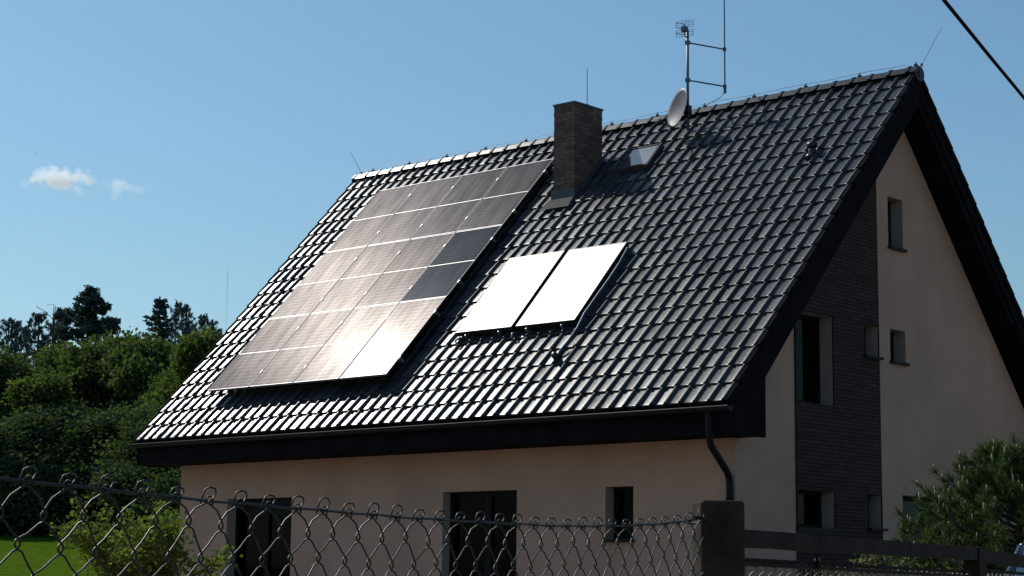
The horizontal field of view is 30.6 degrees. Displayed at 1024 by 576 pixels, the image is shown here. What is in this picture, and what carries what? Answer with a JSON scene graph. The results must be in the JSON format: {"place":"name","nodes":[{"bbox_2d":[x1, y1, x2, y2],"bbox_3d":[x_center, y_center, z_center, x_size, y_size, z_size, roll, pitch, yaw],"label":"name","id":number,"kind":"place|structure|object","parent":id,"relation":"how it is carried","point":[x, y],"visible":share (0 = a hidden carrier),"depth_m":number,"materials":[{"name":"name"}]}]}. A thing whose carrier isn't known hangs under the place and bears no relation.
{"place":"outdoors","nodes":[
{"label":"outdoors","id":0,"kind":"place"},
{"bbox_2d":[0,532,177,575],"bbox_3d":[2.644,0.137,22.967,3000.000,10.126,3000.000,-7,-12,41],"label":"ground","id":1,"kind":"structure","parent":0,"point":[39,550],"depth_m":47.05,"materials":[{"name":"green plant"}]},
{"bbox_2d":[0,322,7,353],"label":"pine tree","id":2,"kind":"object","parent":1,"relation":"on","point":[4,337],"visible":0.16,"depth_m":108.98,"materials":[{"name":"green plant"}]},
{"bbox_2d":[1,317,20,358],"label":"pine tree","id":3,"kind":"object","parent":1,"relation":"on","point":[10,336],"visible":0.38,"depth_m":111.85,"materials":[{"name":"green plant"}]},
{"bbox_2d":[10,320,26,359],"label":"pine tree","id":4,"kind":"object","parent":1,"relation":"on","point":[18,324],"visible":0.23,"depth_m":114.88,"materials":[{"name":"green plant"}]},
{"bbox_2d":[0,342,45,425],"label":"broadleaf tree","id":5,"kind":"object","parent":1,"relation":"on","point":[9,364],"visible":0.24,"depth_m":67.14,"materials":[{"name":"green plant"}]},
{"bbox_2d":[18,326,36,363],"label":"pine tree","id":6,"kind":"object","parent":1,"relation":"on","point":[35,340],"visible":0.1,"depth_m":117.87,"materials":[{"name":"green plant"}]},
{"bbox_2d":[0,417,63,532],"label":"understory tree","id":7,"kind":"object","parent":1,"relation":"on","point":[10,443],"visible":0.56,"depth_m":58.19,"materials":[{"name":"green plant"}]},
{"bbox_2d":[0,366,76,452],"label":"broadleaf tree","id":8,"kind":"object","parent":1,"relation":"on","point":[38,389],"visible":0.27,"depth_m":61.90,"materials":[{"name":"green plant"}]},
{"bbox_2d":[21,311,56,373],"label":"pine tree","id":9,"kind":"object","parent":1,"relation":"on","point":[39,318],"visible":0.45,"depth_m":109.20,"materials":[{"name":"green plant"}]},
{"bbox_2d":[0,403,95,535],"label":"understory tree","id":10,"kind":"object","parent":1,"relation":"on","point":[41,457],"visible":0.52,"depth_m":58.42,"materials":[{"name":"green plant"}]},
{"bbox_2d":[33,319,63,366],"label":"pine tree","id":11,"kind":"object","parent":1,"relation":"on","point":[52,328],"visible":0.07,"depth_m":112.46,"materials":[{"name":"green plant"}]},
{"bbox_2d":[31,304,69,364],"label":"bare tree","id":12,"kind":"object","parent":1,"relation":"on","point":[53,318],"visible":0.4,"depth_m":103.75,"materials":[{"name":"brown plant"}]},
{"bbox_2d":[26,338,75,376],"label":"broadleaf tree","id":13,"kind":"object","parent":1,"relation":"on","point":[48,362],"visible":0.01,"depth_m":75.47,"materials":[{"name":"green plant"}]},
{"bbox_2d":[56,319,69,346],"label":"pine tree","id":14,"kind":"object","parent":1,"relation":"on","point":[62,325],"visible":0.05,"depth_m":115.45,"materials":[{"name":"green plant"}]},
{"bbox_2d":[17,395,110,531],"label":"understory tree","id":15,"kind":"object","parent":1,"relation":"on","point":[60,413],"visible":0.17,"depth_m":60.28,"materials":[{"name":"green plant"}]},
{"bbox_2d":[52,285,121,344],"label":"pine tree","id":16,"kind":"object","parent":1,"relation":"on","point":[83,317],"visible":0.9,"depth_m":105.87,"materials":[{"name":"green plant"}]},
{"bbox_2d":[51,333,129,413],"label":"broadleaf tree","id":17,"kind":"object","parent":1,"relation":"on","point":[79,365],"visible":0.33,"depth_m":71.72,"materials":[{"name":"green plant"}]},
{"bbox_2d":[44,399,150,534],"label":"understory tree","id":18,"kind":"object","parent":1,"relation":"on","point":[86,432],"visible":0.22,"depth_m":59.62,"materials":[{"name":"green plant"}]},
{"bbox_2d":[62,393,179,535],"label":"understory tree","id":19,"kind":"object","parent":1,"relation":"on","point":[135,428],"visible":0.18,"depth_m":57.54,"materials":[{"name":"green plant"}]},
{"bbox_2d":[94,325,151,351],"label":"drooping tree","id":20,"kind":"object","parent":1,"relation":"on","point":[116,340],"depth_m":78.57,"materials":[{"name":"green plant"}]},
{"bbox_2d":[82,328,174,418],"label":"tree","id":21,"kind":"object","parent":1,"relation":"on","point":[130,366],"visible":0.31,"depth_m":70.30,"materials":[{"name":"green plant"}]},
{"bbox_2d":[105,442,180,534],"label":"understory tree","id":22,"kind":"object","parent":1,"relation":"on","point":[166,482],"visible":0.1,"depth_m":55.33,"materials":[{"name":"green plant"}]},
{"bbox_2d":[49,491,242,575],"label":"maple sapling","id":23,"kind":"object","parent":1,"relation":"on","point":[115,554],"visible":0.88,"depth_m":23.74,"materials":[{"name":"green plant"}]},
{"bbox_2d":[133,369,180,407],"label":"broadleaf tree","id":24,"kind":"object","parent":1,"relation":"on","point":[154,384],"visible":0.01,"depth_m":64.50,"materials":[{"name":"green plant"}]},
{"bbox_2d":[141,296,176,347],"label":"spruce tree","id":25,"kind":"object","parent":1,"relation":"on","point":[160,305],"visible":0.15,"depth_m":102.94,"materials":[{"name":"green plant"}]},
{"bbox_2d":[121,323,223,460],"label":"broadleaf tree","id":26,"kind":"object","parent":1,"relation":"on","point":[194,346],"visible":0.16,"depth_m":60.59,"materials":[{"name":"green plant"}]},
{"bbox_2d":[167,299,183,344],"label":"pine tree","id":27,"kind":"object","parent":1,"relation":"on","point":[176,314],"visible":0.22,"depth_m":119.98,"materials":[{"name":"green plant"}]},
{"bbox_2d":[174,302,195,349],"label":"pine tree","id":28,"kind":"object","parent":1,"relation":"on","point":[186,321],"visible":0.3,"depth_m":111.27,"materials":[{"name":"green plant"}]},
{"bbox_2d":[196,313,212,335],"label":"pine tree","id":29,"kind":"object","parent":1,"relation":"on","point":[202,321],"visible":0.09,"depth_m":117.31,"materials":[{"name":"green plant"}]},
{"bbox_2d":[207,319,218,333],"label":"pine tree","id":30,"kind":"object","parent":1,"relation":"on","point":[212,324],"visible":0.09,"depth_m":120.39,"materials":[{"name":"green plant"}]},
{"bbox_2d":[214,327,222,335],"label":"pine tree","id":31,"kind":"object","parent":1,"relation":"on","point":[218,330],"visible":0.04,"depth_m":111.55,"materials":[{"name":"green plant"}]},
{"bbox_2d":[128,66,1023,575],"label":"house","id":32,"kind":"structure","parent":1,"relation":"on","point":[804,314],"depth_m":26.70,"materials":[{"name":"tile"}]},
{"bbox_2d":[234,498,291,575],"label":"window","id":33,"kind":"structure","parent":32,"relation":"in","point":[266,526],"depth_m":29.48,"materials":[{"name":"black glass"}]},
{"bbox_2d":[398,172,548,362],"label":"mounting rails","id":34,"kind":"object","parent":32,"relation":"attached to","point":[461,283],"visible":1,"depth_m":28.75,"materials":[{"name":"metal"}]},
{"bbox_2d":[208,314,309,391],"bbox_3d":[-4.081,1.044,30.287,1.030,1.788,0.049,-7,-56,41],"label":"solar panel","id":35,"kind":"object","parent":34,"relation":"attached to","point":[250,362],"visible":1,"depth_m":30.26,"materials":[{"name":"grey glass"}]},
{"bbox_2d":[249,309,352,387],"bbox_3d":[-3.315,0.947,29.614,1.030,1.788,0.047,-7,-56,41],"label":"solar panel","id":36,"kind":"object","parent":34,"relation":"attached to","point":[299,350],"visible":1,"depth_m":29.59,"materials":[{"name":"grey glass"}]},
{"bbox_2d":[269,246,366,318],"bbox_3d":[-3.239,-0.089,31.412,1.030,1.788,0.047,-7,-56,41],"label":"solar panel","id":37,"kind":"object","parent":34,"relation":"attached to","point":[314,287],"visible":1,"depth_m":31.39,"materials":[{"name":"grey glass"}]},
{"bbox_2d":[293,303,397,383],"bbox_3d":[-2.550,0.849,28.942,1.030,1.788,0.047,-7,-56,41],"label":"solar panel","id":38,"kind":"object","parent":34,"relation":"attached to","point":[343,346],"visible":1,"depth_m":28.91,"materials":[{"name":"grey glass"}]},
{"bbox_2d":[311,240,409,313],"bbox_3d":[-2.472,-0.186,30.739,1.030,1.788,0.047,-7,-56,41],"label":"solar panel","id":39,"kind":"object","parent":34,"relation":"attached to","point":[358,279],"visible":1,"depth_m":30.72,"materials":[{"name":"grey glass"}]},
{"bbox_2d":[327,183,419,251],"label":"solar panel","id":40,"kind":"object","parent":34,"relation":"attached to","point":[372,218],"visible":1,"depth_m":32.52,"materials":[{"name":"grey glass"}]},
{"bbox_2d":[339,297,446,379],"bbox_3d":[-1.785,0.750,28.267,1.030,1.788,0.049,-7,-56,41],"label":"solar panel","id":41,"kind":"object","parent":34,"relation":"attached to","point":[391,340],"visible":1,"depth_m":28.23,"materials":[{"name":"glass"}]},
{"bbox_2d":[355,233,454,308],"bbox_3d":[-1.704,-0.283,30.065,1.030,1.788,0.048,-7,-56,41],"label":"solar panel","id":42,"kind":"object","parent":34,"relation":"attached to","point":[398,278],"visible":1,"depth_m":30.05,"materials":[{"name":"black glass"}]},
{"bbox_2d":[368,175,462,245],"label":"solar panel","id":43,"kind":"object","parent":34,"relation":"attached to","point":[414,212],"visible":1,"depth_m":31.85,"materials":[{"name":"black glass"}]},
{"bbox_2d":[400,225,502,301],"bbox_3d":[-0.939,-0.381,29.392,1.030,1.788,0.047,-7,-56,41],"label":"solar panel","id":44,"kind":"object","parent":34,"relation":"attached to","point":[445,272],"visible":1,"depth_m":29.36,"materials":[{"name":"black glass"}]},
{"bbox_2d":[411,167,506,238],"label":"solar panel","id":45,"kind":"object","parent":34,"relation":"attached to","point":[459,203],"visible":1,"depth_m":31.17,"materials":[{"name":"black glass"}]},
{"bbox_2d":[456,159,552,231],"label":"solar panel","id":46,"kind":"object","parent":34,"relation":"attached to","point":[505,196],"visible":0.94,"depth_m":30.48,"materials":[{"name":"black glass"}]},
{"bbox_2d":[449,491,516,575],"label":"patio door","id":47,"kind":"structure","parent":32,"relation":"in","point":[492,503],"depth_m":26.36,"materials":[{"name":"black glass"}]},
{"bbox_2d":[456,251,565,338],"bbox_3d":[-0.013,0.103,27.710,1.090,1.785,0.100,-7,-55,41],"label":"thermal collector","id":48,"kind":"object","parent":32,"relation":"on","point":[508,297],"visible":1,"depth_m":27.63,"materials":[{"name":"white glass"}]},
{"bbox_2d":[155,62,917,434],"bbox_3d":[-0.092,-0.433,28.772,11.588,5.263,4.909,-7,-12,41],"label":"lightning conductor","id":49,"kind":"object","parent":32,"relation":"attached to","point":[487,148],"visible":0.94,"depth_m":31.11,"materials":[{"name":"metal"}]},
{"bbox_2d":[454,247,628,359],"bbox_3d":[0.310,0.312,27.034,2.364,1.837,1.676,-7,-12,41],"label":"collector pipe","id":50,"kind":"object","parent":32,"relation":"attached to","point":[555,355],"visible":1,"depth_m":26.22,"materials":[{"name":"paint"}]},
{"bbox_2d":[516,242,628,332],"bbox_3d":[0.870,-0.009,26.935,1.090,1.785,0.100,-7,-55,41],"label":"thermal collector","id":51,"kind":"object","parent":32,"relation":"on","point":[572,286],"visible":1,"depth_m":26.85,"materials":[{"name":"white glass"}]},
{"bbox_2d":[601,487,634,541],"bbox_3d":[1.468,2.984,24.647,0.507,0.724,0.300,-7,-12,41],"label":"window","id":52,"kind":"structure","parent":32,"relation":"in","point":[623,496],"depth_m":24.78,"materials":[{"name":"black glass"}]},
{"bbox_2d":[685,0,726,132],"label":"antenna mast","id":53,"kind":"object","parent":32,"relation":"attached to","point":[687,78],"visible":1,"depth_m":29.51,"materials":[{"name":"metal"}]},
{"bbox_2d":[655,88,691,127],"bbox_3d":[2.518,-2.804,29.220,0.519,0.643,0.489,-2,-9,14],"label":"satellite dish","id":54,"kind":"object","parent":53,"relation":"attached to","point":[678,107],"visible":1,"depth_m":29.29,"materials":[{"name":"paint"}]},
{"bbox_2d":[676,20,692,37],"bbox_3d":[2.698,-4.087,29.483,0.276,0.274,0.168,-7,-12,41],"label":"tv aerial","id":55,"kind":"object","parent":53,"relation":"attached to","point":[684,28],"visible":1,"depth_m":29.48,"materials":[{"name":"metal"}]},
{"bbox_2d":[796,314,820,403],"bbox_3d":[3.872,0.960,25.212,0.070,1.217,0.914,-7,-12,41],"label":"window","id":56,"kind":"structure","parent":32,"relation":"in","point":[807,327],"depth_m":25.36,"materials":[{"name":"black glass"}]},
{"bbox_2d":[796,490,836,531],"bbox_3d":[3.927,2.953,24.819,0.290,0.536,0.948,-7,-12,41],"label":"window","id":57,"kind":"structure","parent":32,"relation":"in","point":[809,502],"depth_m":25.01,"materials":[{"name":"black glass"}]},
{"bbox_2d":[864,327,883,359],"bbox_3d":[4.949,0.764,26.257,0.345,0.481,0.439,-7,-12,41],"label":"window","id":58,"kind":"structure","parent":32,"relation":"in","point":[866,355],"depth_m":26.20,"materials":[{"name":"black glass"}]},
{"bbox_2d":[867,495,887,530],"bbox_3d":[4.932,3.110,25.887,0.360,0.501,0.429,-7,-12,41],"label":"window","id":59,"kind":"structure","parent":32,"relation":"in","point":[868,529],"depth_m":25.78,"materials":[{"name":"grey metal"}]},
{"bbox_2d":[887,201,907,252],"bbox_3d":[5.462,-0.907,27.101,0.320,0.766,0.457,-7,-12,41],"label":"window","id":60,"kind":"structure","parent":32,"relation":"in","point":[890,246],"depth_m":27.27,"materials":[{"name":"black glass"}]},
{"bbox_2d":[890,332,909,365],"bbox_3d":[5.442,0.861,26.823,0.320,0.496,0.468,-7,-12,41],"label":"window","id":61,"kind":"structure","parent":32,"relation":"in","point":[892,361],"depth_m":27.00,"materials":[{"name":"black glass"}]},
{"bbox_2d":[903,497,941,568],"bbox_3d":[5.829,4.009,26.998,0.070,1.952,1.462,-7,-12,41],"label":"patio door","id":62,"kind":"structure","parent":32,"relation":"in","point":[908,502],"depth_m":27.07,"materials":[{"name":"black glass"}]},
{"bbox_2d":[920,27,941,65],"bbox_3d":[6.057,-3.485,27.036,0.358,0.522,0.036,-7,-12,41],"label":"lightning rod","id":63,"kind":"object","parent":32,"relation":"attached to","point":[921,64],"visible":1,"depth_m":27.06,"materials":[{"name":"metal"}]},
{"bbox_2d":[692,500,744,575],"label":"fence post","id":64,"kind":"object","parent":1,"relation":"on","point":[722,548],"visible":0.97,"depth_m":3.73,"materials":[{"name":"concrete"}]},
{"bbox_2d":[0,466,707,575],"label":"chain link fence","id":65,"kind":"object","parent":64,"relation":"attached to","point":[272,506],"visible":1,"depth_m":2.43,"materials":[{"name":"metal"}]},
{"bbox_2d":[814,558,854,575],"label":"garden shrub","id":66,"kind":"object","parent":1,"relation":"on","point":[824,571],"visible":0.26,"depth_m":9.71,"materials":[{"name":"green plant"}]},
{"bbox_2d":[842,554,899,575],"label":"garden shrub","id":67,"kind":"object","parent":1,"relation":"on","point":[879,560],"visible":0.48,"depth_m":9.31,"materials":[{"name":"green plant"}]},
{"bbox_2d":[745,530,1023,575],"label":"rail fence","id":68,"kind":"object","parent":1,"relation":"on","point":[977,561],"visible":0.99,"depth_m":4.71,"materials":[{"name":"wood"}]},
{"bbox_2d":[894,557,936,575],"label":"garden shrub","id":69,"kind":"object","parent":1,"relation":"on","point":[902,561],"visible":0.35,"depth_m":9.57,"materials":[{"name":"green plant"}]},
{"bbox_2d":[933,563,961,573],"bbox_3d":[2.278,2.046,9.767,0.600,1.208,0.650,-2,-9,14],"label":"garden shrub","id":70,"kind":"object","parent":1,"relation":"on","point":[947,567],"visible":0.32,"depth_m":9.84,"materials":[{"name":"green plant"}]},
{"bbox_2d":[884,431,1023,575],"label":"garden pine","id":71,"kind":"object","parent":1,"relation":"on","point":[997,485],"visible":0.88,"depth_m":20.33,"materials":[{"name":"green plant"}]},
{"bbox_2d":[1004,540,1023,575],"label":"parked car","id":72,"kind":"object","parent":1,"relation":"on","point":[1019,549],"visible":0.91,"depth_m":15.85,"materials":[{"name":"paint"}]},
{"bbox_2d":[0,0,1023,357],"label":"sky","id":73,"kind":"structure","parent":0,"point":[185,149],"materials":[{"name":"blue"}]},
{"bbox_2d":[587,68,587,103],"bbox_3d":[1.204,-3.213,29.975,0.031,0.630,0.036,-7,-12,41],"label":"lightning rod","id":74,"kind":"object","parent":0,"point":[587,85],"visible":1,"depth_m":29.98,"materials":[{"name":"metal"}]},
{"bbox_2d":[942,0,1023,99],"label":"overhead cable","id":75,"kind":"object","parent":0,"point":[976,40],"visible":1,"depth_m":12.71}
]}

